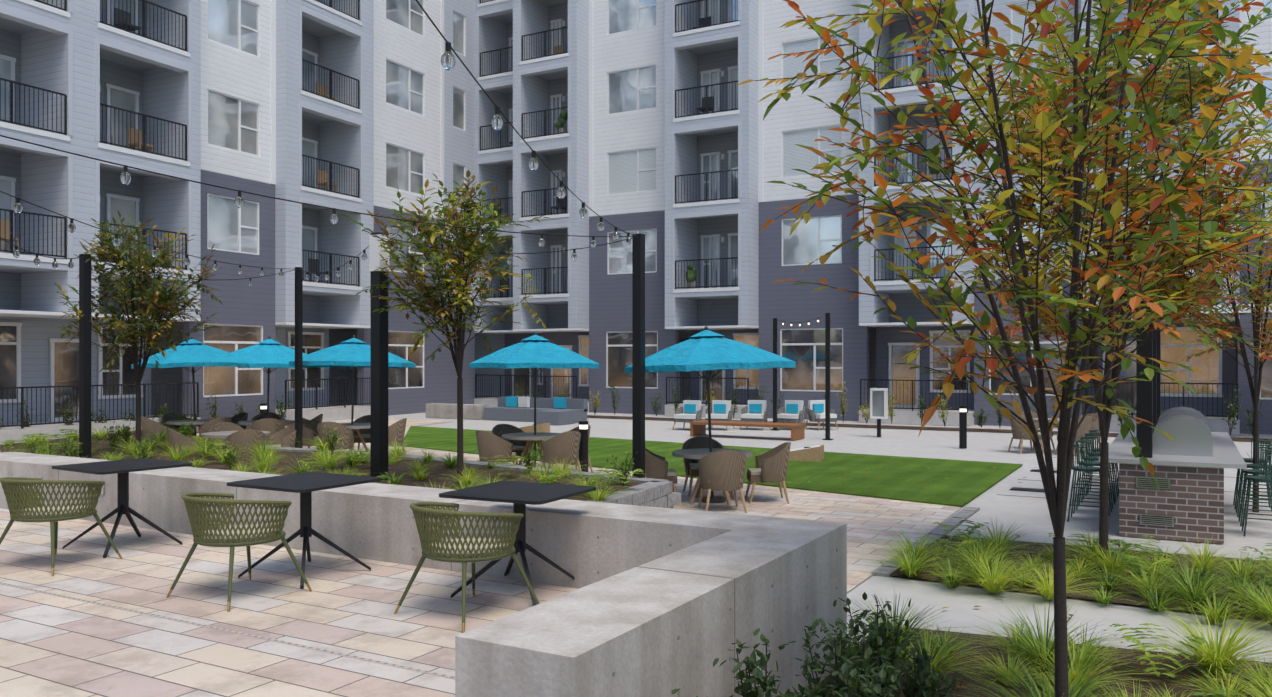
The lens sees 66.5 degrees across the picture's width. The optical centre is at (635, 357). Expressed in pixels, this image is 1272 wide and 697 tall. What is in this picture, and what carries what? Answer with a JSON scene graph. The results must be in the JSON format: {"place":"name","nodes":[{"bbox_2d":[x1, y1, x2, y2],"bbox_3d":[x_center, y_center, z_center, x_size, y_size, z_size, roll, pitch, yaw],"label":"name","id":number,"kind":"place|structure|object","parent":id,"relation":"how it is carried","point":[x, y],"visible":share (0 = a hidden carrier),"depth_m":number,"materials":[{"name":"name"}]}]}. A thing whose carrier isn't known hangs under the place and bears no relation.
{"place":"outdoors","nodes":[
{"label":"outdoors","id":0,"kind":"place"},
{"bbox_2d":[0,508,576,696],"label":"terrace paving","id":1,"kind":"structure","parent":0,"point":[53,646],"depth_m":6.41,"materials":[{"name":"beige stone"}]},
{"bbox_2d":[0,477,122,575],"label":"rope chair","id":2,"kind":"object","parent":1,"relation":"on","point":[20,499],"visible":1,"depth_m":7.83,"materials":[{"name":"green"}]},
{"bbox_2d":[52,458,191,557],"bbox_3d":[-4.672,1.348,8.833,0.860,0.749,0.860,0,0,33],"label":"cafe table","id":3,"kind":"object","parent":1,"relation":"on","point":[122,469],"visible":1,"depth_m":8.81,"materials":[{"name":"grey metal"}]},
{"bbox_2d":[0,582,454,679],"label":"band","id":4,"kind":"object","parent":1,"relation":"on","point":[280,641],"visible":0.94,"depth_m":6.02,"materials":[{"name":"beige stone"}]},
{"bbox_2d":[167,493,311,611],"bbox_3d":[-2.889,1.349,7.053,0.782,0.758,0.759,0,0,29],"label":"rope chair","id":5,"kind":"object","parent":1,"relation":"on","point":[205,532],"visible":1,"depth_m":6.80,"materials":[{"name":"green"}]},
{"bbox_2d":[227,472,381,588],"bbox_3d":[-2.626,1.348,7.713,0.860,0.749,0.860,0,0,29],"label":"cafe table","id":6,"kind":"object","parent":1,"relation":"on","point":[304,484],"visible":1,"depth_m":7.69,"materials":[{"name":"grey metal"}]},
{"bbox_2d":[0,452,846,696],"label":"seat wall","id":7,"kind":"structure","parent":1,"relation":"on","point":[661,602],"depth_m":6.06,"materials":[{"name":"concrete"}]},
{"bbox_2d":[394,502,539,632],"bbox_3d":[-1.142,1.349,6.532,0.781,0.758,0.739,0,0,41],"label":"rope chair","id":8,"kind":"object","parent":1,"relation":"on","point":[464,550],"visible":1,"depth_m":6.28,"materials":[{"name":"green"}]},
{"bbox_2d":[439,481,595,605],"bbox_3d":[-0.856,1.348,7.125,0.860,0.749,0.860,0,0,25],"label":"cafe table","id":9,"kind":"object","parent":1,"relation":"on","point":[519,495],"visible":0.9,"depth_m":7.06,"materials":[{"name":"grey metal"}]},
{"bbox_2d":[197,418,979,591],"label":"courtyard paving","id":10,"kind":"structure","parent":0,"point":[864,518],"depth_m":13.41,"materials":[{"name":"stone"}]},
{"bbox_2d":[131,337,247,439],"bbox_3d":[-9.809,0.840,21.540,2.375,2.629,2.391,0,0,29],"label":"patio umbrella set","id":11,"kind":"object","parent":10,"relation":"on","point":[192,353],"visible":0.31,"depth_m":20.89,"materials":[{"name":"blue fabric"}]},
{"bbox_2d":[166,422,295,453],"bbox_3d":[-7.473,1.709,18.116,1.981,0.890,1.982,0,0,11],"label":"dining set","id":12,"kind":"object","parent":10,"relation":"on","point":[234,434],"visible":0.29,"depth_m":17.43,"materials":[{"name":"brown wicker"}]},
{"bbox_2d":[209,336,329,444],"bbox_3d":[-8.095,0.839,21.379,2.437,2.629,2.436,0,0,18],"label":"patio umbrella set","id":13,"kind":"object","parent":10,"relation":"on","point":[268,353],"visible":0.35,"depth_m":20.61,"materials":[{"name":"blue fabric"}]},
{"bbox_2d":[289,335,415,451],"bbox_3d":[-5.948,0.839,20.412,2.375,2.629,2.374,0,0,-41],"label":"patio umbrella set","id":14,"kind":"object","parent":10,"relation":"on","point":[353,352],"visible":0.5,"depth_m":19.98,"materials":[{"name":"blue fabric"}]},
{"bbox_2d":[223,446,680,507],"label":"stone retaining wall","id":15,"kind":"structure","parent":10,"relation":"on","point":[651,492],"depth_m":12.91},
{"bbox_2d":[469,332,598,471],"bbox_3d":[-1.835,0.839,17.681,2.290,2.630,2.291,0,0,-4],"label":"patio umbrella set","id":16,"kind":"object","parent":10,"relation":"on","point":[535,351],"visible":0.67,"depth_m":16.96,"materials":[{"name":"blue fabric"}]},
{"bbox_2d":[260,403,966,471],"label":"bollard lights","id":17,"kind":"object","parent":10,"relation":"on","point":[583,446],"visible":0.85,"depth_m":17.46,"materials":[{"name":"black metal"}]},
{"bbox_2d":[624,326,795,512],"bbox_3d":[1.069,0.840,14.477,2.421,2.628,2.421,0,0,40],"label":"patio umbrella set","id":18,"kind":"object","parent":10,"relation":"on","point":[711,464],"visible":0.79,"depth_m":14.02,"materials":[{"name":"blue fabric"}]},
{"bbox_2d":[388,412,1271,662],"bbox_3d":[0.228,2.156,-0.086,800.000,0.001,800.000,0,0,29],"label":"courtyard ground","id":19,"kind":"structure","parent":0,"point":[1032,513],"depth_m":12.69,"materials":[{"name":"grey concrete"}]},
{"bbox_2d":[0,0,474,444],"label":"building facade","id":20,"kind":"structure","parent":19,"relation":"on","point":[361,106],"depth_m":29.67,"materials":[{"name":"grey paint"}]},
{"bbox_2d":[426,396,587,424],"bbox_3d":[-4.741,1.744,33.218,6.325,0.800,1.950,0,0,29],"label":"sectional sofa","id":21,"kind":"object","parent":19,"relation":"on","point":[557,411],"visible":0.96,"depth_m":33.06,"materials":[{"name":"grey wicker"},{"name":"grey fabric"},{"name":"blue fabric"}]},
{"bbox_2d":[0,378,1268,436],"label":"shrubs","id":22,"kind":"object","parent":19,"relation":"on","point":[1000,416],"visible":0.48,"depth_m":29.11,"materials":[{"name":"green plant"}]},
{"bbox_2d":[0,415,1271,696],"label":"planting beds","id":23,"kind":"object","parent":19,"relation":"on","point":[436,475],"visible":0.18,"depth_m":9.34,"materials":[{"name":"green plant"}]},
{"bbox_2d":[54,211,222,448],"bbox_3d":[-8.717,-0.375,17.127,2.623,4.398,2.686,0,0,14],"label":"tree","id":24,"kind":"object","parent":23,"relation":"on","point":[163,304],"visible":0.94,"depth_m":16.96,"materials":[{"name":"green plant"}]},
{"bbox_2d":[0,413,645,500],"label":"planting bed","id":25,"kind":"object","parent":23,"relation":"on","point":[351,459],"visible":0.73,"depth_m":15.05,"materials":[{"name":"green plant"}]},
{"bbox_2d":[341,170,548,483],"bbox_3d":[-2.450,-0.388,13.060,2.140,4.424,2.959,0,0,39],"label":"tree","id":26,"kind":"object","parent":23,"relation":"on","point":[468,256],"visible":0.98,"depth_m":12.75,"materials":[{"name":"green plant"}]},
{"bbox_2d":[79,232,832,481],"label":"light poles","id":27,"kind":"object","parent":23,"relation":"in","point":[379,393],"visible":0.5,"depth_m":13.49,"materials":[{"name":"black metal"}]},
{"bbox_2d":[0,0,824,325],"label":"string lights","id":28,"kind":"object","parent":27,"relation":"attached to","point":[448,58],"visible":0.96,"depth_m":10.20,"materials":[{"name":"black metal"}]},
{"bbox_2d":[671,592,966,696],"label":"bed shrubs","id":29,"kind":"object","parent":23,"relation":"on","point":[880,673],"visible":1,"depth_m":4.87,"materials":[{"name":"green plant"}]},
{"bbox_2d":[588,449,1270,689],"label":"fallen leaves","id":30,"kind":"object","parent":23,"relation":"on","point":[1141,662],"visible":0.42,"depth_m":8.63,"materials":[{"name":"orange plant"}]},
{"bbox_2d":[840,591,1271,696],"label":"grasses","id":31,"kind":"object","parent":23,"relation":"on","point":[1217,660],"visible":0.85,"depth_m":6.41,"materials":[{"name":"green plant"}]},
{"bbox_2d":[853,518,1271,627],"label":"ornamental grass","id":32,"kind":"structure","parent":23,"relation":"on","point":[980,560],"depth_m":9.07,"materials":[{"name":"green plant"}]},
{"bbox_2d":[403,426,1021,507],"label":"lawn turf","id":33,"kind":"structure","parent":19,"relation":"on","point":[901,478],"depth_m":18.35,"materials":[{"name":"green plant"}]},
{"bbox_2d":[520,423,823,461],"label":"cornhole boards","id":34,"kind":"object","parent":33,"relation":"on","point":[813,453],"visible":0.71,"depth_m":19.91,"materials":[{"name":"white wood"}]},
{"bbox_2d":[672,400,837,440],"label":"lounge chairs","id":35,"kind":"object","parent":19,"relation":"on","point":[754,413],"visible":0.94,"depth_m":28.92,"materials":[{"name":"white fabric"}]},
{"bbox_2d":[474,0,1271,434],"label":"building facade","id":36,"kind":"structure","parent":19,"relation":"on","point":[654,126],"depth_m":34.73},
{"bbox_2d":[151,321,1237,415],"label":"wall","id":37,"kind":"structure","parent":36,"relation":"in","point":[336,337],"depth_m":38.41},
{"bbox_2d":[1182,304,1271,314],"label":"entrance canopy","id":38,"kind":"object","parent":36,"relation":"attached to","point":[1243,312],"depth_m":25.46,"materials":[{"name":"white metal"}]},
{"bbox_2d":[870,388,887,436],"bbox_3d":[6.575,1.484,26.230,0.430,1.320,0.230,0,0,29],"label":"information sign on post","id":39,"kind":"object","parent":19,"relation":"on","point":[878,404],"visible":1,"depth_m":26.18,"materials":[{"name":"white metal"}]},
{"bbox_2d":[736,0,1271,696],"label":"tree","id":40,"kind":"object","parent":19,"relation":"on","point":[1092,272],"visible":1,"depth_m":4.83,"materials":[{"name":"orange plant"}]},
{"bbox_2d":[1008,411,1098,453],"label":"patio chairs","id":41,"kind":"object","parent":19,"relation":"on","point":[1090,421],"visible":0.35,"depth_m":21.79,"materials":[{"name":"brown wicker"}]},
{"bbox_2d":[926,0,1271,572],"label":"tree","id":42,"kind":"object","parent":19,"relation":"on","point":[1166,264],"visible":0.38,"depth_m":9.31,"materials":[{"name":"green plant"}]},
{"bbox_2d":[997,453,1271,540],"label":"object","id":43,"kind":"object","parent":19,"relation":"on","point":[1028,489],"visible":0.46,"depth_m":15.62,"materials":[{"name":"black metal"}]},
{"bbox_2d":[1067,430,1271,536],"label":"bar stools","id":44,"kind":"object","parent":19,"relation":"on","point":[1091,457],"visible":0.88,"depth_m":13.04,"materials":[{"name":"green metal"}]},
{"bbox_2d":[1099,261,1246,543],"bbox_3d":[7.621,0.429,13.770,1.520,3.430,5.500,0,0,29],"label":"grill counter","id":45,"kind":"object","parent":19,"relation":"on","point":[1193,460],"visible":0.96,"depth_m":11.61,"materials":[{"name":"brick"}]},
{"bbox_2d":[1147,145,1271,512],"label":"tree","id":46,"kind":"object","parent":19,"relation":"on","point":[1259,311],"visible":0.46,"depth_m":13.52,"materials":[{"name":"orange plant"}]}
]}

